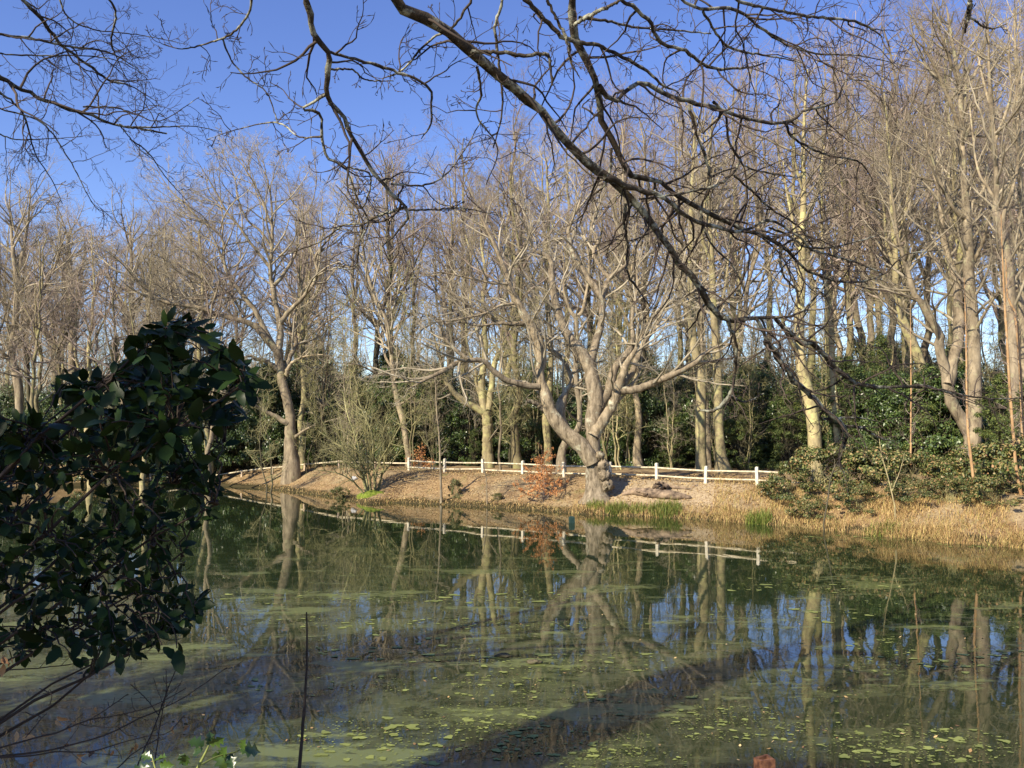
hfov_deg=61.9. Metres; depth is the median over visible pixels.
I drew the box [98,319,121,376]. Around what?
young tree
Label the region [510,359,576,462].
holly bush
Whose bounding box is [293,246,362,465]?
young tree
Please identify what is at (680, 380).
holly bush
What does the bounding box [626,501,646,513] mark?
grass tuft
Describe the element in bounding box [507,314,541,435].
young tree
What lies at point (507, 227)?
woodland tree
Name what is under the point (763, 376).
holly bush
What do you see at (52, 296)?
woodland tree
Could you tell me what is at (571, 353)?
young tree
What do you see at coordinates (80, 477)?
holly bush
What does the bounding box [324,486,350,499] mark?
bramble bush
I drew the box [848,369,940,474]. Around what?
holly bush
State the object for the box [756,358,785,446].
holly bush
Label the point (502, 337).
woodland tree
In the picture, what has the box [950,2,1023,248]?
woodland tree
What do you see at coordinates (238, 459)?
holly bush
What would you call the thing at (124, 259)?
woodland tree
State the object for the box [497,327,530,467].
young tree
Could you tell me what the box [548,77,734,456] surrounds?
woodland tree
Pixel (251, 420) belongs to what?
holly bush
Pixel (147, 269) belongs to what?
woodland tree
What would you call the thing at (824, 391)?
young tree
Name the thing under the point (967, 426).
birch tree
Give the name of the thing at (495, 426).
holly bush
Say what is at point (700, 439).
bare tree
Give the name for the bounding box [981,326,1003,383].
young tree
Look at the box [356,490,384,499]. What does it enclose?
moss mound
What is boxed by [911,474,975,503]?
bramble bush
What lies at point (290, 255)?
woodland tree
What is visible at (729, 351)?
young tree
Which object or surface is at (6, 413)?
holly bush
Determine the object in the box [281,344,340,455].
holly bush
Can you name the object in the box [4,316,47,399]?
young tree
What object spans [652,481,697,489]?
fallen log
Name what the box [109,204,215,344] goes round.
woodland tree
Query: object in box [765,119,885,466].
bare tree
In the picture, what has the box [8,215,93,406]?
woodland tree
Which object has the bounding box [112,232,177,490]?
woodland tree
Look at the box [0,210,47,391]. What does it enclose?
woodland tree
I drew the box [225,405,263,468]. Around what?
yew tree
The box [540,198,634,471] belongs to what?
bare tree
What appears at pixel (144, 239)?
woodland tree
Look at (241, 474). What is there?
rail fence
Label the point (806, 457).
bramble bush
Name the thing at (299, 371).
young tree
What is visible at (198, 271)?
woodland tree
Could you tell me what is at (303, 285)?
woodland tree
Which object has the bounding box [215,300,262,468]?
young tree
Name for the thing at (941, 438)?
holly bush
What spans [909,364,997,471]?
holly bush
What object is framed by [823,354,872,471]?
yew tree
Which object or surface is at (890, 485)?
sapling
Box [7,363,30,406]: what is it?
young tree
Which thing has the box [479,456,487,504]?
sapling
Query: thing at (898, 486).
bramble bush
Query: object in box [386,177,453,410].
woodland tree
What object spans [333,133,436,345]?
woodland tree
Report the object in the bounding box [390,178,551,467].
bare tree
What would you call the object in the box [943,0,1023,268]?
woodland tree
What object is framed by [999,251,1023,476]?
birch tree
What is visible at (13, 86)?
beech tree
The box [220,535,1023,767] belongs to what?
duckweed
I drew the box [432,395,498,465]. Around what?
holly bush
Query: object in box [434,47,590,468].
woodland tree
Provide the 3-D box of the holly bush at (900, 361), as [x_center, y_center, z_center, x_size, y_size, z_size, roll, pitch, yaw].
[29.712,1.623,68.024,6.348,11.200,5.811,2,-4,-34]
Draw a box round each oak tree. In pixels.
[61,123,374,484]
[145,0,1023,495]
[358,142,762,504]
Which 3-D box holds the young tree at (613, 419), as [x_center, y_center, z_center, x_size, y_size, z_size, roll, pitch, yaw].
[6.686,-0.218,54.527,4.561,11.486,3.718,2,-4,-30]
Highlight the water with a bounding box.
[0,484,1023,767]
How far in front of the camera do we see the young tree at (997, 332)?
58.70 m
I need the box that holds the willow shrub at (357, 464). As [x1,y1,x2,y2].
[300,369,423,493]
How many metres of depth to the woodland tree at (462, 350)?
83.24 m
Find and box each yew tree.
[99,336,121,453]
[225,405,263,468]
[302,404,335,466]
[327,384,369,465]
[465,428,481,465]
[654,410,694,467]
[714,396,767,470]
[756,389,807,470]
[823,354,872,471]
[860,332,904,436]
[895,372,952,474]
[936,355,965,467]
[972,371,1017,477]
[1000,377,1023,479]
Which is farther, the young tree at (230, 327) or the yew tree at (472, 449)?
the young tree at (230, 327)
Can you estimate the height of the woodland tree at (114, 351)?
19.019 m
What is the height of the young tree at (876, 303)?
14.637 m
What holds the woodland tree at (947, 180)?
on the ground at (1018, 511)
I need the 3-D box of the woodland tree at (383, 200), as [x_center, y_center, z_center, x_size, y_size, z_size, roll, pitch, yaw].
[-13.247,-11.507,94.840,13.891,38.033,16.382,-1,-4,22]
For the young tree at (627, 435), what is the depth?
57.26 m
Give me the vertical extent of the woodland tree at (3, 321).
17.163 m
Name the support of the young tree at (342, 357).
on the ground at (1018, 511)
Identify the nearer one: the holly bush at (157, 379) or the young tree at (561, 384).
the holly bush at (157, 379)
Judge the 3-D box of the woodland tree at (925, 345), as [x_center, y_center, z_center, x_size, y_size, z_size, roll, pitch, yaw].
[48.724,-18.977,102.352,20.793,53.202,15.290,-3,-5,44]
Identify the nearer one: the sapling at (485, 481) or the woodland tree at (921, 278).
the sapling at (485, 481)
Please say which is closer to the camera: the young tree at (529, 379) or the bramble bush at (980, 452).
the bramble bush at (980, 452)
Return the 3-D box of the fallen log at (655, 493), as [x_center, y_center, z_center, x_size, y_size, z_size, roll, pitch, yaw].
[6.592,5.052,39.307,3.326,0.500,0.580,-2,-4,30]
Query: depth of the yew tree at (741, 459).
53.51 m
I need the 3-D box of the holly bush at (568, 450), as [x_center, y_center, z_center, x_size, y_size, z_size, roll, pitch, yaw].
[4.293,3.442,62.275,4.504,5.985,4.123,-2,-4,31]
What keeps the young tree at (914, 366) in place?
on the ground at (1018, 511)
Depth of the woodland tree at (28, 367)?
65.22 m
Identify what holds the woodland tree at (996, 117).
on the ground at (1018, 511)
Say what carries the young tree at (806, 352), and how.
on the ground at (1018, 511)
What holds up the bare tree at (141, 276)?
on the ground at (1018, 511)
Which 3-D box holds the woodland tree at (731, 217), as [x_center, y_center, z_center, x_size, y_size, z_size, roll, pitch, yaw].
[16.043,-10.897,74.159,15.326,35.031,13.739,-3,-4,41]
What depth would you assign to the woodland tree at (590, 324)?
59.76 m
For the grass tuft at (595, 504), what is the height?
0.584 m
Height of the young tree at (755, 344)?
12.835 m
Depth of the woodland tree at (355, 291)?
83.26 m
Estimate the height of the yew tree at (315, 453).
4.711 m
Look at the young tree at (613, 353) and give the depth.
61.50 m
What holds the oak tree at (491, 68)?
on the ground at (1018, 511)
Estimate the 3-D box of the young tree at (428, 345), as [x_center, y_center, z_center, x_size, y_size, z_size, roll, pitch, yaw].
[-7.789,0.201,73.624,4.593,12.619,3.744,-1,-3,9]
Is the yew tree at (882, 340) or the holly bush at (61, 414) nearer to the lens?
the yew tree at (882, 340)
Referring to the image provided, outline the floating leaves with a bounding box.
[124,601,1014,762]
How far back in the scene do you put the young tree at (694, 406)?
55.78 m
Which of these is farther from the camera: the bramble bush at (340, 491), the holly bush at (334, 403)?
the holly bush at (334, 403)
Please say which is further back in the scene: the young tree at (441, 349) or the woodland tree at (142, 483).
the young tree at (441, 349)
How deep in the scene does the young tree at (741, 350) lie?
61.06 m
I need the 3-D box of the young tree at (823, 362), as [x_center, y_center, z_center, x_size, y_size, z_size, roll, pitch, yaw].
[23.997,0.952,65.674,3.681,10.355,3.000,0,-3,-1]
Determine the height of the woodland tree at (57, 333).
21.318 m
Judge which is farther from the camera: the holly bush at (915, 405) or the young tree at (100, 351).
the young tree at (100, 351)
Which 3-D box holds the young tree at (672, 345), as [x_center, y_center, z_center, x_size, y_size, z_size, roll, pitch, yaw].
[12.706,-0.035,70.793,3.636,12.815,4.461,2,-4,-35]
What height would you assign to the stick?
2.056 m
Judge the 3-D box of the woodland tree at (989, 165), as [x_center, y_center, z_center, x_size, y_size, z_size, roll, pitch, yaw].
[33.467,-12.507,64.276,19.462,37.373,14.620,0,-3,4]
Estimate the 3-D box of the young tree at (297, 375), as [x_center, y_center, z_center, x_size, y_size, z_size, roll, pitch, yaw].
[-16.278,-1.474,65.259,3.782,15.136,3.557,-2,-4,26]
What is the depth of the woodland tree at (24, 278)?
107.31 m
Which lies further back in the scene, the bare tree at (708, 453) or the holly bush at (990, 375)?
the holly bush at (990, 375)
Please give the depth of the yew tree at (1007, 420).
38.42 m
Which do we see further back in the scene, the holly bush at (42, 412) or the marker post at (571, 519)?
the holly bush at (42, 412)
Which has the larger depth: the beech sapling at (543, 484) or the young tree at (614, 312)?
the young tree at (614, 312)
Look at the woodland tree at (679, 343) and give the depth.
101.94 m
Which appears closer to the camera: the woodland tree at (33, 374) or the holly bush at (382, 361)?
the woodland tree at (33, 374)
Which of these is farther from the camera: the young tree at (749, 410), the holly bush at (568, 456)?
the holly bush at (568, 456)
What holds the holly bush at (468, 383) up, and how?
on the ground at (1018, 511)
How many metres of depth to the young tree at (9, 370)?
80.36 m
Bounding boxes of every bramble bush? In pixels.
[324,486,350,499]
[448,478,463,498]
[491,493,503,500]
[756,466,827,500]
[779,445,855,492]
[785,493,834,518]
[795,440,897,487]
[822,444,907,486]
[832,485,883,513]
[870,449,944,490]
[884,475,941,501]
[895,454,965,488]
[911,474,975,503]
[942,443,1014,490]
[958,442,1023,492]
[959,475,1022,505]
[961,432,1023,492]
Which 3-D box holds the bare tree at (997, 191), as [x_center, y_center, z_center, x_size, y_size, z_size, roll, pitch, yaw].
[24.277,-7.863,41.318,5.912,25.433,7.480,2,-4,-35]
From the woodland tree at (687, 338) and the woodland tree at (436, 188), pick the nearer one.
the woodland tree at (687, 338)
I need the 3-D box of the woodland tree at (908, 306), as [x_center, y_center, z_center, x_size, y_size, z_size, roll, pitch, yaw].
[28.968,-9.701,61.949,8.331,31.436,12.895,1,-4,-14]
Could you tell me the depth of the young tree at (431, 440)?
60.16 m
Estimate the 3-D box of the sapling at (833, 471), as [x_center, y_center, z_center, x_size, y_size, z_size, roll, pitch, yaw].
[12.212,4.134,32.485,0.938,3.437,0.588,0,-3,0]
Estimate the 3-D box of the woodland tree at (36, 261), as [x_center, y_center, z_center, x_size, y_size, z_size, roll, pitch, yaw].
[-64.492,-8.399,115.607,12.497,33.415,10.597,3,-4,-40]
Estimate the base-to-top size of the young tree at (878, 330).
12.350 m
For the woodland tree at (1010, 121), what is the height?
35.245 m
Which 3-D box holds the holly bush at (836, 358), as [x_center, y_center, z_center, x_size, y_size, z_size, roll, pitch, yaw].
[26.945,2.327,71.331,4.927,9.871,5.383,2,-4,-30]
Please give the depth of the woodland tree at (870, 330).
92.43 m
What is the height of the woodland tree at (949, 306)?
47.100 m
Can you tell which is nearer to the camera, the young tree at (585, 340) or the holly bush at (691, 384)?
the young tree at (585, 340)
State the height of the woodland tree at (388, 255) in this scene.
25.760 m
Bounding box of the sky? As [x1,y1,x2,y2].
[0,0,1023,421]
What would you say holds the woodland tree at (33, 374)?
on the ground at (1018, 511)
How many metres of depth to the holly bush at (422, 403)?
69.54 m
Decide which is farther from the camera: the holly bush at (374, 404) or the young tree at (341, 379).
the holly bush at (374, 404)
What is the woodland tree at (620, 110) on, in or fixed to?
on the ground at (1018, 511)
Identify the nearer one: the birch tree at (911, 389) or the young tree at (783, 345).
the birch tree at (911, 389)
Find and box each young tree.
[0,331,30,405]
[0,336,43,409]
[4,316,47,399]
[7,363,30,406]
[84,325,109,393]
[93,337,114,454]
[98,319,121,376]
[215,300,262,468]
[218,280,249,355]
[244,350,292,492]
[246,302,270,366]
[249,324,273,366]
[272,322,293,386]
[284,268,328,432]
[291,306,326,430]
[291,343,328,472]
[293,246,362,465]
[297,324,330,434]
[308,330,330,432]
[311,324,351,435]
[313,286,378,466]
[324,347,364,473]
[334,297,378,442]
[376,257,433,466]
[395,299,430,444]
[407,304,454,465]
[412,360,449,470]
[415,315,441,366]
[429,322,455,458]
[449,273,497,455]
[456,354,478,446]
[474,259,531,469]
[491,290,540,466]
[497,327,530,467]
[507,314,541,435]
[513,262,568,463]
[517,295,547,373]
[544,295,586,446]
[551,339,586,440]
[561,300,602,426]
[565,283,597,433]
[582,254,638,459]
[592,283,656,463]
[599,245,645,465]
[599,330,619,440]
[600,295,654,469]
[601,321,623,449]
[614,326,640,443]
[619,286,655,459]
[645,345,675,460]
[649,341,693,470]
[651,309,686,404]
[655,304,699,421]
[660,288,729,418]
[680,308,712,416]
[682,321,728,451]
[688,279,740,468]
[704,300,739,422]
[719,282,786,418]
[719,291,775,441]
[719,325,744,373]
[733,355,773,470]
[743,313,771,372]
[754,296,809,443]
[774,285,839,466]
[793,285,841,446]
[816,334,838,431]
[846,343,867,445]
[850,341,877,415]
[851,271,898,369]
[857,279,903,388]
[875,281,936,389]
[938,290,964,354]
[945,326,964,358]
[962,344,1001,385]
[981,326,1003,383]
[982,319,1006,441]
[982,363,1001,431]
[995,356,1007,383]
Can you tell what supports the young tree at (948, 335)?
on the ground at (1018, 511)
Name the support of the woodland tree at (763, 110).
on the ground at (1018, 511)
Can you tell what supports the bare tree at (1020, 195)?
on the ground at (1018, 511)
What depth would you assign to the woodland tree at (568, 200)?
71.53 m
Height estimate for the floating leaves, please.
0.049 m
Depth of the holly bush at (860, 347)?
72.02 m
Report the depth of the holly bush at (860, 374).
49.79 m
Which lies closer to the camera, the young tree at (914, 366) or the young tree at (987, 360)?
the young tree at (914, 366)
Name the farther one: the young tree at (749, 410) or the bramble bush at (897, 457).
the young tree at (749, 410)
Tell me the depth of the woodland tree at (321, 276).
116.04 m
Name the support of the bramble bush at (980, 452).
on the ground at (1018, 511)
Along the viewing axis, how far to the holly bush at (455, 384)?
73.59 m
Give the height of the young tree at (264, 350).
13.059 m
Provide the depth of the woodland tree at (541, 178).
112.16 m
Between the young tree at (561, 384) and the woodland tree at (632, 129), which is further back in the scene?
the woodland tree at (632, 129)
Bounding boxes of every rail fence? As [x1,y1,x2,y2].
[149,460,407,479]
[407,457,814,484]
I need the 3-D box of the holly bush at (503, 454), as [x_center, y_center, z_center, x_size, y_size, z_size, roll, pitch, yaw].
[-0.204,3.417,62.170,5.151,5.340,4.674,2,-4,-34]
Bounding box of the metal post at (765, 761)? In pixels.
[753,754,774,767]
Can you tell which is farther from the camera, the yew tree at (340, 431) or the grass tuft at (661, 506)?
the yew tree at (340, 431)
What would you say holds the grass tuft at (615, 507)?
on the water
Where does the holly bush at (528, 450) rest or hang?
on the ground at (1018, 511)
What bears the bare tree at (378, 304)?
on the ground at (1018, 511)
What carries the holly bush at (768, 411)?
on the ground at (1018, 511)
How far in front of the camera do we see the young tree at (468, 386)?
69.88 m
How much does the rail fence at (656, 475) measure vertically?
1.069 m
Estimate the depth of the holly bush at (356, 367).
73.47 m
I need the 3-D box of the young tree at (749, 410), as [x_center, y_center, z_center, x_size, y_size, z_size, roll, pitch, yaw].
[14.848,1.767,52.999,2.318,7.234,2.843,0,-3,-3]
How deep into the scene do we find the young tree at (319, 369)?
69.38 m
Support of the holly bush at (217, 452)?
on the ground at (1018, 511)
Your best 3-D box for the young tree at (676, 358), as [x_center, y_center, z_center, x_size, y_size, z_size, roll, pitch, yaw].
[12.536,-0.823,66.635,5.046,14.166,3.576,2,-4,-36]
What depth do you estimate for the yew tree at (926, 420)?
46.68 m
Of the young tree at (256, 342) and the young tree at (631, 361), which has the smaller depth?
the young tree at (631, 361)
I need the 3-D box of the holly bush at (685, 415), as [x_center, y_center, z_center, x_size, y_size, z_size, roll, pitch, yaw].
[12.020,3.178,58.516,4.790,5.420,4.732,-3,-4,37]
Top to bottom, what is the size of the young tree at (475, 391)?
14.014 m
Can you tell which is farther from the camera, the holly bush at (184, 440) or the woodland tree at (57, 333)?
the woodland tree at (57, 333)
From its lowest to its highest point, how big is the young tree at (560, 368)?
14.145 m
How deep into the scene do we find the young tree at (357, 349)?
62.15 m
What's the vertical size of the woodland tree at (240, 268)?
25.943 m
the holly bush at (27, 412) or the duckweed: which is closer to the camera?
the duckweed
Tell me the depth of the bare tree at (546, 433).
59.34 m
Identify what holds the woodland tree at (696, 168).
on the ground at (1018, 511)
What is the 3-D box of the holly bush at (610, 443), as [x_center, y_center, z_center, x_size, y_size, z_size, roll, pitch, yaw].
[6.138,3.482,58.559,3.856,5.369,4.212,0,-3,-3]
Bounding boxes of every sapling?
[0,646,243,767]
[406,442,434,468]
[428,352,447,502]
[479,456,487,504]
[512,442,568,499]
[823,450,843,529]
[867,431,909,520]
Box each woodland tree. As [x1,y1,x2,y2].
[0,190,67,408]
[0,199,58,358]
[0,204,84,361]
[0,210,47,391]
[0,211,95,460]
[0,221,72,489]
[0,224,33,384]
[2,195,157,487]
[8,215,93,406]
[19,225,104,420]
[22,240,86,381]
[41,217,187,485]
[97,207,158,330]
[102,202,181,343]
[107,172,186,326]
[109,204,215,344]
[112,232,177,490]
[121,200,198,359]
[137,204,191,347]
[148,203,236,357]
[149,178,243,370]
[167,193,272,481]
[169,201,259,347]
[189,180,280,347]
[234,169,335,404]
[244,178,366,462]
[257,170,337,331]
[258,185,352,363]
[265,195,343,407]
[285,206,350,360]
[309,116,457,459]
[314,154,401,377]
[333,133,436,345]
[346,127,453,344]
[386,146,505,461]
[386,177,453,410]
[394,131,494,365]
[404,96,515,379]
[429,116,577,377]
[432,165,495,388]
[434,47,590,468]
[465,137,545,394]
[478,109,555,380]
[493,125,583,321]
[505,77,677,352]
[513,106,601,412]
[534,115,611,336]
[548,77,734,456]
[557,66,665,417]
[558,75,685,459]
[565,110,677,465]
[579,55,728,350]
[630,55,783,349]
[633,76,715,376]
[636,49,784,350]
[638,90,746,389]
[650,22,802,350]
[660,62,795,375]
[722,101,809,402]
[725,37,883,381]
[734,44,806,365]
[750,67,915,356]
[763,0,930,353]
[769,32,874,367]
[783,5,943,436]
[791,0,992,390]
[807,27,940,356]
[807,43,957,372]
[810,58,935,350]
[817,48,962,330]
[823,0,1023,345]
[844,59,992,374]
[861,14,991,374]
[893,40,1023,387]
[909,11,996,269]
[909,12,985,350]
[911,9,1017,297]
[911,28,1009,350]
[922,3,1023,367]
[932,59,1023,316]
[934,45,1021,267]
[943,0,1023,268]
[943,5,1023,282]
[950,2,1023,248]
[973,3,1023,270]
[986,55,1023,251]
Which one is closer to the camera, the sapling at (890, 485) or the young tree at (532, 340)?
the sapling at (890, 485)
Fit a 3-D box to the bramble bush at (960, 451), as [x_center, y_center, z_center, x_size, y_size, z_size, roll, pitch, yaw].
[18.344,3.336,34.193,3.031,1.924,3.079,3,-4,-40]
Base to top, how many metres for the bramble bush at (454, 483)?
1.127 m
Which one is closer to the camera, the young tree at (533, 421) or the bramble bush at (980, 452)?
the bramble bush at (980, 452)
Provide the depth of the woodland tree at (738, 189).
109.94 m
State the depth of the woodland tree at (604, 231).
72.20 m
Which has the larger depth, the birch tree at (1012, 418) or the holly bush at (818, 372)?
the holly bush at (818, 372)
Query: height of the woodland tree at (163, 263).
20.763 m
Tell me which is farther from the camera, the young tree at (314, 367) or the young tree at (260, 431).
the young tree at (314, 367)
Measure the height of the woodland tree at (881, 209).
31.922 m
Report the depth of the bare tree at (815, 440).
47.30 m
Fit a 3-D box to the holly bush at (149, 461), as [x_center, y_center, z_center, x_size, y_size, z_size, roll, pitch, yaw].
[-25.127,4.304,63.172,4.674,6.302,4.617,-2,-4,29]
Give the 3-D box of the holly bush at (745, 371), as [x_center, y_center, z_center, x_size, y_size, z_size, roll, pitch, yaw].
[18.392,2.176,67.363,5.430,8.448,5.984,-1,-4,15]
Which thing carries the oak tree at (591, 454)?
on the ground at (1018, 511)
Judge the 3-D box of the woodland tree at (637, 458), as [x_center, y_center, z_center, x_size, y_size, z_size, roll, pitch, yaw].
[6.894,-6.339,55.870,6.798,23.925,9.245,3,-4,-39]
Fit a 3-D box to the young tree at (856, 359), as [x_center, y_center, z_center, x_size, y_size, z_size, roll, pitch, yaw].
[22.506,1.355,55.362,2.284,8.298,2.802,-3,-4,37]
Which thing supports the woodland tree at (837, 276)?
on the ground at (1018, 511)
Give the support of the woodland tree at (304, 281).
on the ground at (1018, 511)
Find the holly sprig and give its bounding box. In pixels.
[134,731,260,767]
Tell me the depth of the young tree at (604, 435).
55.76 m
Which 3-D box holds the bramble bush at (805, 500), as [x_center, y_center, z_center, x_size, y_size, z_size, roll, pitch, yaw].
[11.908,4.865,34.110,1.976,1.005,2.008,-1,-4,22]
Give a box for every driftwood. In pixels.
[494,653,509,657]
[527,659,542,664]
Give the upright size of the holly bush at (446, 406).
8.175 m
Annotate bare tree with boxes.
[0,148,102,464]
[0,191,125,414]
[28,179,125,384]
[63,174,186,404]
[141,179,252,472]
[268,243,332,468]
[310,157,439,466]
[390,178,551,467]
[495,105,604,464]
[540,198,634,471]
[608,73,757,472]
[656,60,772,473]
[675,152,726,468]
[709,21,873,474]
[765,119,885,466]
[837,0,1023,462]
[837,64,962,382]
[923,0,1023,479]
[948,0,1023,383]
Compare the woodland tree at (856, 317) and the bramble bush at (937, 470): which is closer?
the bramble bush at (937, 470)
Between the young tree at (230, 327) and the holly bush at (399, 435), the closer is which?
the holly bush at (399, 435)
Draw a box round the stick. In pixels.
[298,612,307,767]
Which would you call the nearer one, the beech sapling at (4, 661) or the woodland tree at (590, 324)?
the beech sapling at (4, 661)
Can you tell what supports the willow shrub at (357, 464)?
on the ground at (1018, 511)
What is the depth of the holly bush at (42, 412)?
70.65 m
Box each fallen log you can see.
[622,488,690,499]
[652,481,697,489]
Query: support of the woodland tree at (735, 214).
on the ground at (1018, 511)
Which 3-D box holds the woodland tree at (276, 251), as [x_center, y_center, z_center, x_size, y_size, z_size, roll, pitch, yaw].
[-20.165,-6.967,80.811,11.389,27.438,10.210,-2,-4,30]
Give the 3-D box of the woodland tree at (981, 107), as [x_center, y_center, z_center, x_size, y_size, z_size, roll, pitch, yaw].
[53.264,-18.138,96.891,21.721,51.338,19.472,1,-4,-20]
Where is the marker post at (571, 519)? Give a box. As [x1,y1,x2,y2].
[569,516,574,522]
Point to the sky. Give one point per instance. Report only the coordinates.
(281, 23)
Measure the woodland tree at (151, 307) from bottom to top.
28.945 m
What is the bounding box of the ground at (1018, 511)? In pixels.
[5,443,1023,547]
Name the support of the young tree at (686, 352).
on the ground at (1018, 511)
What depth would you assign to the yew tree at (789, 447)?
52.67 m
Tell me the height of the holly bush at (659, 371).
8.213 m
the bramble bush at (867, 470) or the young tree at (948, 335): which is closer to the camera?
the bramble bush at (867, 470)
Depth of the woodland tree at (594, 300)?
109.40 m
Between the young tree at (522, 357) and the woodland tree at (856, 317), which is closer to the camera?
the young tree at (522, 357)
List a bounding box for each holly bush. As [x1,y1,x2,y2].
[0,305,273,736]
[0,382,26,433]
[0,407,20,460]
[24,392,51,418]
[24,409,48,461]
[38,380,84,458]
[41,404,100,463]
[45,405,100,464]
[69,416,141,482]
[137,410,196,483]
[155,407,221,475]
[181,381,245,476]
[213,374,277,469]
[230,362,297,467]
[245,377,310,464]
[272,361,315,440]
[272,392,335,462]
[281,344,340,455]
[306,378,377,463]
[330,377,403,464]
[332,357,376,423]
[354,364,421,465]
[364,343,426,458]
[383,364,434,464]
[410,364,460,465]
[414,359,431,456]
[425,361,461,458]
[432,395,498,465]
[442,380,494,461]
[459,378,488,458]
[460,398,524,462]
[479,396,542,464]
[480,383,525,458]
[500,389,557,463]
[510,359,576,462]
[542,390,583,465]
[566,387,623,465]
[574,403,631,465]
[610,369,674,465]
[620,372,688,466]
[623,350,666,445]
[634,366,682,446]
[651,391,714,465]
[671,373,693,425]
[674,354,713,454]
[680,389,733,467]
[693,373,776,467]
[725,360,771,456]
[738,369,797,465]
[755,380,824,465]
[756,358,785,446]
[777,365,828,445]
[794,379,848,462]
[819,354,853,424]
[819,363,901,470]
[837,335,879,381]
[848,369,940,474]
[856,335,902,434]
[877,362,983,475]
[889,373,949,471]
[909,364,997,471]
[926,357,936,365]
[931,343,990,446]
[945,385,1007,456]
[983,367,1003,385]
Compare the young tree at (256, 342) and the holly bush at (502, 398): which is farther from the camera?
the young tree at (256, 342)
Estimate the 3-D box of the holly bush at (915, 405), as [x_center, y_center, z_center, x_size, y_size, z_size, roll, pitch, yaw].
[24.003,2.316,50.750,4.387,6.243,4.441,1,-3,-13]
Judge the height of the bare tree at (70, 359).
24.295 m
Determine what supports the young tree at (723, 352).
on the ground at (1018, 511)
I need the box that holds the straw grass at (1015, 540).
[259,470,1023,548]
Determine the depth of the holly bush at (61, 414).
63.67 m
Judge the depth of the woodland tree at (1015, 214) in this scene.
57.84 m
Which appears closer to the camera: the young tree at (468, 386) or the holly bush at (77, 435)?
the holly bush at (77, 435)
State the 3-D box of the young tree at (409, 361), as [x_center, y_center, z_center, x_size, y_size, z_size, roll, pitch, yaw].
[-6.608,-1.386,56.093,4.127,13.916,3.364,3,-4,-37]
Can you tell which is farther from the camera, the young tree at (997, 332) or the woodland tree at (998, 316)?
the woodland tree at (998, 316)
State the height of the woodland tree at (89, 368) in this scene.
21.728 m
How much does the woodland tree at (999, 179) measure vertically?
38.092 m
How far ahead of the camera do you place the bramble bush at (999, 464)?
31.77 m
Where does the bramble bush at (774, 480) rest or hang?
on the ground at (1018, 511)
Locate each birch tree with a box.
[900,299,923,481]
[945,274,981,498]
[986,210,1023,494]
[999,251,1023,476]
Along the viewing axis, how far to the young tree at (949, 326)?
69.21 m
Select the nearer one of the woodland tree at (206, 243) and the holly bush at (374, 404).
the holly bush at (374, 404)
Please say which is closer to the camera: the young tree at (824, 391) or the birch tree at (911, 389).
the birch tree at (911, 389)
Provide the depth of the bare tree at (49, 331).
70.81 m
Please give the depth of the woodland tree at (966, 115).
98.14 m
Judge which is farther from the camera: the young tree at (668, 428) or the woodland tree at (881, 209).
the woodland tree at (881, 209)
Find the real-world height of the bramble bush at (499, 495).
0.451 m
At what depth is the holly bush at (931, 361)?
72.87 m
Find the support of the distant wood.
on the ground at (1018, 511)
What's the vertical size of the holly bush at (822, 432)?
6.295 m
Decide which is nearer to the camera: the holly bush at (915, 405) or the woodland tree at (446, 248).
the holly bush at (915, 405)
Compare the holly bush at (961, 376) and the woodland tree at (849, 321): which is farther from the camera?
the woodland tree at (849, 321)
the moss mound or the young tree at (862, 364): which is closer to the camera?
the moss mound
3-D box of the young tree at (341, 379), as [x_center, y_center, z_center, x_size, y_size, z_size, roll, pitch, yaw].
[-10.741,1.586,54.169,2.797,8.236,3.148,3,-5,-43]
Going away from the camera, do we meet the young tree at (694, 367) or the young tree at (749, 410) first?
the young tree at (749, 410)
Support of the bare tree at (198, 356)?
on the ground at (1018, 511)
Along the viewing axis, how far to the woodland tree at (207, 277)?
75.05 m
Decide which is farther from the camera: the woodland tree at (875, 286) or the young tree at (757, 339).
the woodland tree at (875, 286)
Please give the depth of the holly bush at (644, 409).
58.76 m
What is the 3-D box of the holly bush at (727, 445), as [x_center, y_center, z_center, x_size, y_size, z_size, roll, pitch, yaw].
[14.990,2.530,57.446,5.966,6.570,5.414,-3,-4,40]
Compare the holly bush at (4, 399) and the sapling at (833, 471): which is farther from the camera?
the holly bush at (4, 399)
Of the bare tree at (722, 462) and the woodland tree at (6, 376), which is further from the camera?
the woodland tree at (6, 376)
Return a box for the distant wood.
[0,257,1017,427]
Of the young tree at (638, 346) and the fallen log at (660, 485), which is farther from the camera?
the young tree at (638, 346)
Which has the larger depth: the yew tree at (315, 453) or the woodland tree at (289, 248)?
the woodland tree at (289, 248)
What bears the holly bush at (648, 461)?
on the ground at (1018, 511)
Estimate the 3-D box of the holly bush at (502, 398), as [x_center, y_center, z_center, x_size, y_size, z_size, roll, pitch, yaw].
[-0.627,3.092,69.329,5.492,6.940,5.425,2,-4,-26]
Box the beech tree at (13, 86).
[0,0,240,238]
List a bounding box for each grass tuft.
[585,496,604,509]
[604,498,628,514]
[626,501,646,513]
[646,496,686,517]
[743,506,772,524]
[862,517,900,536]
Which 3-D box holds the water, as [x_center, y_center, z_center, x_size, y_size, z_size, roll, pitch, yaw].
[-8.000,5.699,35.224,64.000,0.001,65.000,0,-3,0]
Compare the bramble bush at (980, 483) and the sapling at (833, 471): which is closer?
the bramble bush at (980, 483)

